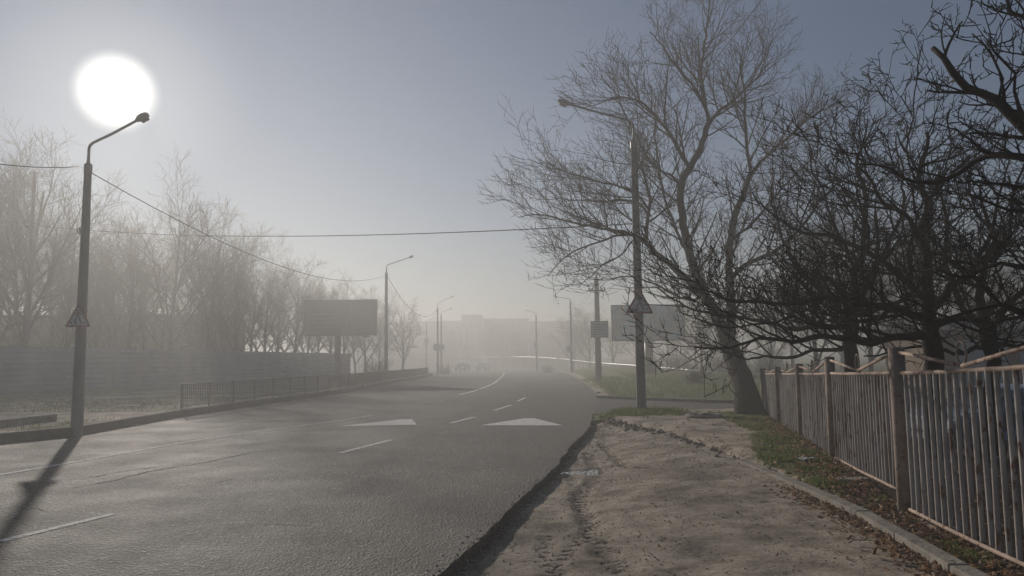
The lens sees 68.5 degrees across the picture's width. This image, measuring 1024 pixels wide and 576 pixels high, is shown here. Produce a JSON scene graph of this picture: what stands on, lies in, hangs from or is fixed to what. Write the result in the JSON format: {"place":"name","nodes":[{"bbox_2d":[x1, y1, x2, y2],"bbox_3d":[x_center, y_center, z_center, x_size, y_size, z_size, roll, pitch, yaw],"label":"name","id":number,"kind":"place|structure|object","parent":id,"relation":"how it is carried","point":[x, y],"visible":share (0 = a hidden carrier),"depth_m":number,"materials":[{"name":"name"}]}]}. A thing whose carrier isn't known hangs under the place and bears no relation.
{"place":"outdoors","nodes":[
{"label":"outdoors","id":0,"kind":"place"},
{"bbox_2d":[0,369,599,575],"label":"road","id":1,"kind":"structure","parent":0,"point":[417,477],"depth_m":10.28,"materials":[{"name":"grey asphalt"}]},
{"bbox_2d":[70,112,149,435],"bbox_3d":[-9.654,-0.400,18.035,1.626,7.805,0.300,-1,-6,0],"label":"street lamp","id":2,"kind":"object","parent":1,"relation":"on","point":[77,408],"visible":0.98,"depth_m":17.92,"materials":[{"name":"metal"}]},
{"bbox_2d":[65,305,89,326],"bbox_3d":[-10.208,0.657,17.722,0.580,0.532,0.078,-1,-6,0],"label":"warning sign","id":3,"kind":"object","parent":2,"relation":"attached to","point":[78,318],"visible":1,"depth_m":17.68,"materials":[{"name":"grey"}]},
{"bbox_2d":[92,173,385,280],"bbox_3d":[-10.204,-1.718,39.316,0.026,2.757,42.105,-1,-6,0],"label":"overhead wire","id":4,"kind":"object","parent":2,"relation":"attached to","point":[210,236],"visible":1,"depth_m":24.79,"materials":[{"name":"grey rubber"}]},
{"bbox_2d":[454,363,469,371],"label":"distant car","id":5,"kind":"object","parent":1,"relation":"on","point":[461,366],"visible":0.98,"depth_m":130.14,"materials":[{"name":"grey"}]},
{"bbox_2d":[0,354,1023,575],"bbox_3d":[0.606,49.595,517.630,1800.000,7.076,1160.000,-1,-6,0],"label":"ground","id":6,"kind":"structure","parent":0,"point":[670,423],"depth_m":23.05,"materials":[{"name":"green plant"}]},
{"bbox_2d":[0,414,56,427],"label":"retaining kerb","id":7,"kind":"structure","parent":6,"relation":"on","point":[11,422],"depth_m":19.18,"materials":[{"name":"concrete"}]},
{"bbox_2d":[0,145,59,302],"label":"background tree","id":8,"kind":"object","parent":6,"relation":"on","point":[25,251],"visible":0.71,"depth_m":51.65,"materials":[{"name":"grey plant"}]},
{"bbox_2d":[0,147,60,342],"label":"background tree","id":9,"kind":"object","parent":6,"relation":"on","point":[10,321],"visible":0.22,"depth_m":59.36,"materials":[{"name":"grey plant"}]},
{"bbox_2d":[22,172,39,345],"bbox_3d":[-30.363,-0.461,47.304,1.100,13.953,0.316,-1,-6,0],"label":"utility pole","id":10,"kind":"object","parent":6,"relation":"on","point":[28,295],"visible":0.78,"depth_m":47.34,"materials":[{"name":"concrete"}]},
{"bbox_2d":[36,223,641,236],"bbox_3d":[-13.291,-2.961,34.958,42.403,4.998,0.032,-5,-7,36],"label":"overhead wire","id":11,"kind":"object","parent":10,"relation":"attached to","point":[349,235],"visible":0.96,"depth_m":29.46,"materials":[{"name":"grey rubber"}]},
{"bbox_2d":[0,208,78,345],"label":"background tree","id":12,"kind":"object","parent":6,"relation":"on","point":[15,341],"visible":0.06,"depth_m":70.08,"materials":[{"name":"grey plant"}]},
{"bbox_2d":[0,206,120,347],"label":"background tree","id":13,"kind":"object","parent":6,"relation":"on","point":[52,335],"visible":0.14,"depth_m":65.74,"materials":[{"name":"grey plant"}]},
{"bbox_2d":[0,107,129,345],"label":"background tree","id":14,"kind":"object","parent":6,"relation":"on","point":[53,266],"visible":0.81,"depth_m":52.45,"materials":[{"name":"grey plant"}]},
{"bbox_2d":[4,169,146,347],"bbox_3d":[-34.357,-1.151,58.573,9.772,17.596,10.762,4,-8,-43],"label":"background tree","id":15,"kind":"object","parent":6,"relation":"on","point":[69,335],"visible":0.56,"depth_m":58.07,"materials":[{"name":"grey plant"}]},
{"bbox_2d":[38,228,119,347],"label":"background tree","id":16,"kind":"object","parent":6,"relation":"on","point":[89,301],"visible":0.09,"depth_m":71.46,"materials":[{"name":"grey plant"}]},
{"bbox_2d":[48,212,146,347],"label":"background tree","id":17,"kind":"object","parent":6,"relation":"on","point":[96,337],"visible":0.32,"depth_m":62.31,"materials":[{"name":"grey plant"}]},
{"bbox_2d":[55,236,157,348],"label":"background tree","id":18,"kind":"object","parent":6,"relation":"on","point":[107,334],"visible":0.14,"depth_m":69.64,"materials":[{"name":"grey plant"}]},
{"bbox_2d":[0,314,246,368],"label":"building","id":19,"kind":"structure","parent":6,"relation":"on","point":[44,333],"depth_m":74.50,"materials":[{"name":"grey concrete"}]},
{"bbox_2d":[64,199,188,348],"bbox_3d":[-31.486,-0.067,60.271,9.545,15.760,9.110,-2,-6,9],"label":"background tree","id":20,"kind":"object","parent":6,"relation":"on","point":[131,333],"visible":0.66,"depth_m":59.92,"materials":[{"name":"grey plant"}]},
{"bbox_2d":[90,209,202,349],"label":"background tree","id":21,"kind":"object","parent":6,"relation":"on","point":[145,339],"visible":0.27,"depth_m":69.42,"materials":[{"name":"grey plant"}]},
{"bbox_2d":[0,346,350,394],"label":"corrugated fence","id":22,"kind":"object","parent":6,"relation":"on","point":[28,369],"visible":0.84,"depth_m":49.25,"materials":[{"name":"metal"}]},
{"bbox_2d":[97,146,258,349],"bbox_3d":[-25.598,-1.429,57.615,11.002,17.988,9.990,4,-7,-37],"label":"background tree","id":23,"kind":"object","parent":6,"relation":"on","point":[168,323],"visible":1,"depth_m":56.90,"materials":[{"name":"grey plant"}]},
{"bbox_2d":[143,221,240,350],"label":"background tree","id":24,"kind":"object","parent":6,"relation":"on","point":[188,341],"visible":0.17,"depth_m":73.89,"materials":[{"name":"grey plant"}]},
{"bbox_2d":[135,197,267,350],"bbox_3d":[-25.755,-0.450,61.721,10.185,16.817,9.721,4,-7,-40],"label":"background tree","id":25,"kind":"object","parent":6,"relation":"on","point":[209,323],"visible":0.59,"depth_m":62.10,"materials":[{"name":"grey plant"}]},
{"bbox_2d":[0,370,431,442],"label":"kerb","id":26,"kind":"structure","parent":6,"relation":"on","point":[15,436],"depth_m":22.17,"materials":[{"name":"grey concrete"}]},
{"bbox_2d":[173,234,264,350],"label":"background tree","id":27,"kind":"object","parent":6,"relation":"on","point":[221,343],"visible":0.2,"depth_m":71.71,"materials":[{"name":"grey plant"}]},
{"bbox_2d":[192,214,285,350],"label":"background tree","id":28,"kind":"object","parent":6,"relation":"on","point":[236,328],"visible":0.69,"depth_m":64.28,"materials":[{"name":"grey plant"}]},
{"bbox_2d":[212,239,310,351],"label":"background tree","id":29,"kind":"object","parent":6,"relation":"on","point":[250,344],"visible":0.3,"depth_m":77.86,"materials":[{"name":"grey plant"}]},
{"bbox_2d":[223,226,321,351],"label":"background tree","id":30,"kind":"object","parent":6,"relation":"on","point":[272,311],"visible":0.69,"depth_m":68.04,"materials":[{"name":"grey plant"}]},
{"bbox_2d":[242,264,308,351],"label":"background tree","id":31,"kind":"object","parent":6,"relation":"on","point":[277,349],"visible":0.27,"depth_m":81.99,"materials":[{"name":"grey plant"}]},
{"bbox_2d":[248,252,329,351],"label":"background tree","id":32,"kind":"object","parent":6,"relation":"on","point":[297,327],"visible":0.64,"depth_m":69.72,"materials":[{"name":"grey plant"}]},
{"bbox_2d":[180,367,427,408],"bbox_3d":[-10.366,7.318,62.487,1.349,0.940,76.031,-1,-6,0],"label":"kerb railing","id":33,"kind":"object","parent":6,"relation":"on","point":[370,377],"visible":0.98,"depth_m":36.05,"materials":[{"name":"metal"}]},
{"bbox_2d":[283,279,327,352],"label":"background tree","id":34,"kind":"object","parent":6,"relation":"on","point":[307,347],"visible":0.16,"depth_m":85.29,"materials":[{"name":"grey plant"}]},
{"bbox_2d":[294,272,343,352],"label":"background tree","id":35,"kind":"object","parent":6,"relation":"on","point":[319,339],"visible":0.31,"depth_m":74.78,"materials":[{"name":"grey plant"}]},
{"bbox_2d":[312,282,349,352],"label":"background tree","id":36,"kind":"object","parent":6,"relation":"on","point":[329,350],"visible":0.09,"depth_m":89.40,"materials":[{"name":"grey plant"}]},
{"bbox_2d":[303,299,376,381],"bbox_3d":[-14.131,4.418,61.981,6.027,6.884,1.000,-1,-6,0],"label":"billboard","id":37,"kind":"object","parent":6,"relation":"on","point":[337,319],"visible":0.94,"depth_m":61.91,"materials":[{"name":"grey metal"}]},
{"bbox_2d":[321,269,369,356],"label":"background tree","id":38,"kind":"object","parent":6,"relation":"on","point":[344,345],"visible":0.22,"depth_m":80.11,"materials":[{"name":"grey plant"}]},
{"bbox_2d":[339,285,382,372],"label":"background tree","id":39,"kind":"object","parent":6,"relation":"on","point":[353,356],"visible":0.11,"depth_m":94.58,"materials":[{"name":"grey plant"}]},
{"bbox_2d":[339,278,401,372],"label":"background tree","id":40,"kind":"object","parent":6,"relation":"on","point":[374,344],"visible":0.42,"depth_m":83.84,"materials":[{"name":"grey plant"}]},
{"bbox_2d":[351,352,392,371],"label":"shrub","id":41,"kind":"object","parent":6,"relation":"on","point":[377,368],"visible":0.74,"depth_m":73.60,"materials":[{"name":"plant"}]},
{"bbox_2d":[345,322,404,367],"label":"apartment block","id":42,"kind":"structure","parent":6,"relation":"on","point":[397,363],"depth_m":225.20,"materials":[{"name":"grey concrete"}]},
{"bbox_2d":[362,289,411,366],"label":"background tree","id":43,"kind":"object","parent":6,"relation":"on","point":[379,354],"visible":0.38,"depth_m":99.50,"materials":[{"name":"grey plant"}]},
{"bbox_2d":[384,255,412,381],"bbox_3d":[-9.028,2.487,60.054,2.349,10.271,0.314,-1,-6,0],"label":"street lamp","id":44,"kind":"object","parent":6,"relation":"on","point":[386,329],"visible":0.98,"depth_m":59.91,"materials":[{"name":"metal"}]},
{"bbox_2d":[377,283,426,369],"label":"background tree","id":45,"kind":"object","parent":6,"relation":"on","point":[399,326],"visible":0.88,"depth_m":91.63,"materials":[{"name":"grey plant"}]},
{"bbox_2d":[404,321,461,367],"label":"apartment block","id":46,"kind":"structure","parent":6,"relation":"on","point":[418,351],"depth_m":221.53,"materials":[{"name":"grey concrete"}]},
{"bbox_2d":[420,324,452,367],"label":"background tree","id":47,"kind":"object","parent":6,"relation":"on","point":[432,342],"visible":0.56,"depth_m":199.98,"materials":[{"name":"grey plant"}]},
{"bbox_2d":[437,296,452,374],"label":"street lamp","id":48,"kind":"object","parent":6,"relation":"on","point":[438,338],"visible":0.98,"depth_m":99.75,"materials":[{"name":"metal"}]},
{"bbox_2d":[440,308,451,372],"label":"street lamp","id":49,"kind":"object","parent":6,"relation":"on","point":[441,338],"visible":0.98,"depth_m":111.75,"materials":[{"name":"metal"}]},
{"bbox_2d":[428,321,466,368],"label":"background tree","id":50,"kind":"object","parent":6,"relation":"on","point":[450,345],"visible":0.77,"depth_m":179.03,"materials":[{"name":"grey plant"}]},
{"bbox_2d":[461,314,483,365],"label":"apartment block","id":51,"kind":"structure","parent":6,"relation":"on","point":[476,320],"depth_m":217.63,"materials":[{"name":"grey concrete"}]},
{"bbox_2d":[389,356,559,369],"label":"crash barrier","id":52,"kind":"object","parent":6,"relation":"on","point":[521,357],"visible":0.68,"depth_m":173.08,"materials":[{"name":"metal"}]},
{"bbox_2d":[470,315,512,367],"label":"background tree","id":53,"kind":"object","parent":6,"relation":"on","point":[499,335],"visible":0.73,"depth_m":184.74,"materials":[{"name":"grey plant"}]},
{"bbox_2d":[0,372,1001,571],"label":"grass","id":54,"kind":"structure","parent":6,"relation":"on","point":[635,411],"depth_m":20.55,"materials":[{"name":"green plant"}]},
{"bbox_2d":[482,318,528,365],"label":"apartment block","id":55,"kind":"structure","parent":6,"relation":"on","point":[518,324],"depth_m":223.70,"materials":[{"name":"grey concrete"}]},
{"bbox_2d":[506,320,546,363],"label":"background tree","id":56,"kind":"object","parent":6,"relation":"on","point":[524,346],"visible":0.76,"depth_m":190.90,"materials":[{"name":"grey plant"}]},
{"bbox_2d":[525,310,537,371],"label":"street lamp","id":57,"kind":"object","parent":6,"relation":"on","point":[536,341],"visible":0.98,"depth_m":117.66,"materials":[{"name":"metal"}]},
{"bbox_2d":[537,327,564,362],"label":"background tree","id":58,"kind":"object","parent":6,"relation":"on","point":[552,346],"visible":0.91,"depth_m":194.03,"materials":[{"name":"grey plant"}]},
{"bbox_2d":[516,369,599,393],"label":"kerb","id":59,"kind":"structure","parent":6,"relation":"on","point":[595,390],"depth_m":67.92,"materials":[{"name":"concrete"}]},
{"bbox_2d":[528,321,588,363],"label":"apartment block","id":60,"kind":"structure","parent":6,"relation":"on","point":[548,326],"depth_m":227.46,"materials":[{"name":"grey concrete"}]},
{"bbox_2d":[547,324,578,364],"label":"background tree","id":61,"kind":"object","parent":6,"relation":"on","point":[561,340],"visible":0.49,"depth_m":196.96,"materials":[{"name":"grey plant"}]},
{"bbox_2d":[554,296,572,373],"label":"street lamp","id":62,"kind":"object","parent":6,"relation":"on","point":[571,362],"visible":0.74,"depth_m":89.71,"materials":[{"name":"metal"}]},
{"bbox_2d":[547,308,592,370],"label":"background tree","id":63,"kind":"object","parent":6,"relation":"on","point":[564,336],"visible":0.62,"depth_m":124.26,"materials":[{"name":"grey plant"}]},
{"bbox_2d":[562,301,610,365],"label":"background tree","id":64,"kind":"object","parent":6,"relation":"on","point":[585,323],"visible":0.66,"depth_m":111.39,"materials":[{"name":"grey plant"}]},
{"bbox_2d":[588,273,604,380],"bbox_3d":[6.022,2.791,52.973,1.220,7.812,0.480,-1,-6,0],"label":"utility pole","id":65,"kind":"object","parent":6,"relation":"on","point":[598,369],"visible":0.81,"depth_m":52.74,"materials":[{"name":"concrete"}]},
{"bbox_2d":[590,321,607,337],"bbox_3d":[6.108,2.892,52.551,1.226,1.154,0.090,-1,-6,0],"label":"road sign","id":66,"kind":"object","parent":65,"relation":"attached to","point":[599,329],"visible":1,"depth_m":52.53,"materials":[{"name":"metal"}]},
{"bbox_2d":[558,99,645,408],"bbox_3d":[2.624,-0.916,22.166,2.395,9.618,0.300,-1,-6,0],"label":"street lamp","id":67,"kind":"object","parent":6,"relation":"on","point":[640,382],"visible":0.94,"depth_m":22.05,"materials":[{"name":"concrete"}]},
{"bbox_2d":[626,289,652,313],"bbox_3d":[3.699,0.383,21.827,0.780,0.712,0.078,2,-6,0],"label":"warning sign","id":68,"kind":"object","parent":67,"relation":"attached to","point":[639,304],"visible":0.97,"depth_m":21.78,"materials":[{"name":"grey"}]},
{"bbox_2d":[640,0,761,143],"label":"overhead wire","id":69,"kind":"object","parent":67,"relation":"attached to","point":[707,68],"visible":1,"depth_m":17.85,"materials":[{"name":"grey rubber"}]},
{"bbox_2d":[590,319,634,365],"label":"background tree","id":70,"kind":"object","parent":6,"relation":"on","point":[613,356],"visible":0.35,"depth_m":109.07,"materials":[{"name":"grey plant"}]},
{"bbox_2d":[559,358,715,371],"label":"crash barrier","id":71,"kind":"object","parent":6,"relation":"on","point":[614,364],"visible":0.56,"depth_m":94.02,"materials":[{"name":"metal"}]},
{"bbox_2d":[610,304,684,373],"bbox_3d":[11.026,4.244,60.964,5.934,5.783,1.000,-1,-6,0],"label":"billboard","id":72,"kind":"object","parent":6,"relation":"on","point":[619,318],"visible":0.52,"depth_m":60.83,"materials":[{"name":"grey"}]},
{"bbox_2d":[599,417,738,459],"bbox_3d":[3.092,3.094,15.702,1.063,0.223,9.052,0,-6,-4],"label":"broken kerb rubble","id":73,"kind":"object","parent":6,"relation":"on","point":[646,429],"visible":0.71,"depth_m":16.01,"materials":[{"name":"concrete"}]},
{"bbox_2d":[653,319,688,366],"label":"background tree","id":74,"kind":"object","parent":6,"relation":"on","point":[668,347],"visible":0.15,"depth_m":77.52,"materials":[{"name":"grey plant"}]},
{"bbox_2d":[661,346,697,370],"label":"shrub","id":75,"kind":"object","parent":6,"relation":"on","point":[678,364],"visible":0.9,"depth_m":67.51,"materials":[{"name":"plant"}]},
{"bbox_2d":[476,0,886,414],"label":"bare tree","id":76,"kind":"object","parent":6,"relation":"on","point":[748,401],"visible":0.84,"depth_m":24.21,"materials":[{"name":"brown plant"}]},
{"bbox_2d":[427,422,936,575],"bbox_3d":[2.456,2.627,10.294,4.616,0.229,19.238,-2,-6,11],"label":"dirt shoulder","id":77,"kind":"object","parent":6,"relation":"on","point":[744,542],"visible":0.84,"depth_m":7.42,"materials":[{"name":"gravel"}]},
{"bbox_2d":[559,470,602,476],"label":"puddle","id":78,"kind":"object","parent":77,"relation":"on","point":[597,472],"visible":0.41,"depth_m":11.62,"materials":[{"name":"grey liquid"}]},
{"bbox_2d":[682,369,705,383],"bbox_3d":[9.895,4.755,40.699,1.369,0.872,1.339,5,-8,-45],"label":"shrub","id":79,"kind":"object","parent":6,"relation":"on","point":[693,378],"visible":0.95,"depth_m":40.58,"materials":[{"name":"plant"}]},
{"bbox_2d":[672,305,717,369],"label":"background tree","id":80,"kind":"object","parent":6,"relation":"on","point":[688,353],"visible":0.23,"depth_m":69.58,"materials":[{"name":"grey plant"}]},
{"bbox_2d":[666,251,736,382],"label":"background tree","id":81,"kind":"object","parent":6,"relation":"on","point":[684,321],"visible":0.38,"depth_m":41.96,"materials":[{"name":"grey plant"}]},
{"bbox_2d":[685,413,722,417],"bbox_3d":[4.859,3.237,19.044,0.926,0.100,0.895,-1,-6,0],"label":"manhole","id":82,"kind":"object","parent":6,"relation":"on","point":[703,415],"visible":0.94,"depth_m":18.80,"materials":[{"name":"concrete"}]},
{"bbox_2d":[697,345,750,371],"bbox_3d":[18.141,5.743,63.636,4.997,2.793,3.839,-4,-6,28],"label":"shrub","id":83,"kind":"object","parent":6,"relation":"on","point":[717,364],"visible":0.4,"depth_m":63.60,"materials":[{"name":"plant"}]},
{"bbox_2d":[499,417,1023,575],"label":"fallen leaves","id":84,"kind":"object","parent":6,"relation":"on","point":[1006,568],"visible":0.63,"depth_m":7.42,"materials":[{"name":"brown plant"}]},
{"bbox_2d":[736,267,801,372],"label":"background tree","id":85,"kind":"object","parent":6,"relation":"on","point":[770,349],"visible":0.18,"depth_m":49.83,"materials":[{"name":"grey plant"}]},
{"bbox_2d":[596,395,945,402],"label":"kerb","id":86,"kind":"structure","parent":6,"relation":"on","point":[669,399],"depth_m":29.04,"materials":[{"name":"concrete"}]},
{"bbox_2d":[740,344,801,372],"bbox_3d":[20.230,5.377,59.795,3.725,2.713,4.622,3,-7,-36],"label":"shrub","id":87,"kind":"object","parent":6,"relation":"on","point":[766,365],"visible":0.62,"depth_m":59.47,"materials":[{"name":"plant"}]},
{"bbox_2d":[750,270,835,371],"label":"background tree","id":88,"kind":"object","parent":6,"relation":"on","point":[792,354],"visible":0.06,"depth_m":61.50,"materials":[{"name":"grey plant"}]},
{"bbox_2d":[614,68,996,371],"bbox_3d":[5.375,-0.714,13.265,8.284,6.414,3.952,2,-6,-29],"label":"fruit tree","id":89,"kind":"object","parent":6,"relation":"on","point":[850,350],"visible":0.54,"depth_m":13.00,"materials":[{"name":"brown plant"}]},
{"bbox_2d":[745,191,872,372],"bbox_3d":[13.854,-0.215,33.740,5.646,9.768,5.916,1,-6,-12],"label":"background tree","id":90,"kind":"object","parent":6,"relation":"on","point":[815,354],"visible":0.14,"depth_m":33.99,"materials":[{"name":"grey plant"}]},
{"bbox_2d":[619,2,1023,460],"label":"fruit tree","id":91,"kind":"object","parent":6,"relation":"on","point":[925,294],"visible":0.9,"depth_m":9.13,"materials":[{"name":"brown plant"}]},
{"bbox_2d":[799,258,872,368],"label":"background tree","id":92,"kind":"object","parent":6,"relation":"on","point":[841,354],"visible":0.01,"depth_m":65.55,"materials":[{"name":"grey plant"}]},
{"bbox_2d":[835,476,870,483],"bbox_3d":[4.143,2.352,9.193,0.461,0.060,0.268,-1,-6,0],"label":"flat stone","id":93,"kind":"object","parent":6,"relation":"on","point":[850,478],"visible":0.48,"depth_m":9.15,"materials":[{"name":"stone"}]},
{"bbox_2d":[778,186,941,371],"bbox_3d":[18.701,-0.452,40.167,7.617,11.322,6.917,0,-6,-7],"label":"background tree","id":94,"kind":"object","parent":6,"relation":"on","point":[870,368],"visible":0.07,"depth_m":39.66,"materials":[{"name":"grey plant"}]},
{"bbox_2d":[735,459,989,575],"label":"kerb","id":95,"kind":"structure","parent":6,"relation":"on","point":[930,552],"depth_m":6.73,"materials":[{"name":"concrete"}]},
{"bbox_2d":[760,340,1023,566],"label":"bar fence","id":96,"kind":"object","parent":6,"relation":"on","point":[843,417],"visible":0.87,"depth_m":7.32,"materials":[{"name":"metal"}]},
{"bbox_2d":[846,205,968,333],"bbox_3d":[19.294,0.276,36.161,5.152,9.020,6.087,0,-6,-8],"label":"background tree","id":97,"kind":"object","parent":6,"relation":"on","point":[902,285],"visible":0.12,"depth_m":36.32,"materials":[{"name":"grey plant"}]},
{"bbox_2d":[819,117,1023,456],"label":"fruit tree","id":98,"kind":"object","parent":6,"relation":"on","point":[979,298],"visible":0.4,"depth_m":10.87,"materials":[{"name":"brown plant"}]},
{"bbox_2d":[835,0,1023,331],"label":"fruit tree","id":99,"kind":"object","parent":6,"relation":"on","point":[1010,114],"visible":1,"depth_m":6.07,"materials":[{"name":"brown plant"}]},
{"bbox_2d":[874,317,1023,389],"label":"garage","id":100,"kind":"structure","parent":6,"relation":"on","point":[1017,358],"depth_m":33.21,"materials":[{"name":"metal"}]},
{"bbox_2d":[953,340,1009,387],"bbox_3d":[20.636,3.350,33.039,2.200,2.100,0.080,-1,-6,6],"label":"door","id":101,"kind":"structure","parent":100,"relation":"in","point":[976,354],"depth_m":33.04,"materials":[{"name":"metal"}]},
{"bbox_2d":[1018,340,1023,383],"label":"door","id":102,"kind":"structure","parent":100,"relation":"in","point":[1021,354],"depth_m":32.85,"materials":[{"name":"metal"}]},
{"bbox_2d":[910,383,1023,462],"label":"parked car","id":103,"kind":"object","parent":6,"relation":"on","point":[1004,417],"visible":0.13,"depth_m":14.30,"materials":[{"name":"silver metal"}]},
{"bbox_2d":[933,242,1020,316],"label":"background tree","id":104,"kind":"object","parent":6,"relation":"on","point":[958,311],"visible":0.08,"depth_m":42.00,"materials":[{"name":"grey plant"}]},
{"bbox_2d":[961,235,1023,332],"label":"background tree","id":105,"kind":"object","parent":6,"relation":"on","point":[1007,276],"visible":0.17,"depth_m":38.33,"materials":[{"name":"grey plant"}]},
{"bbox_2d":[0,0,1023,359],"label":"sky","id":106,"kind":"structure","parent":0,"point":[318,118],"materials":[{"name":"grey"}]},
{"bbox_2d":[594,398,733,414],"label":"side road","id":107,"kind":"structure","parent":0,"point":[605,406],"depth_m":26.80,"materials":[{"name":"asphalt"}]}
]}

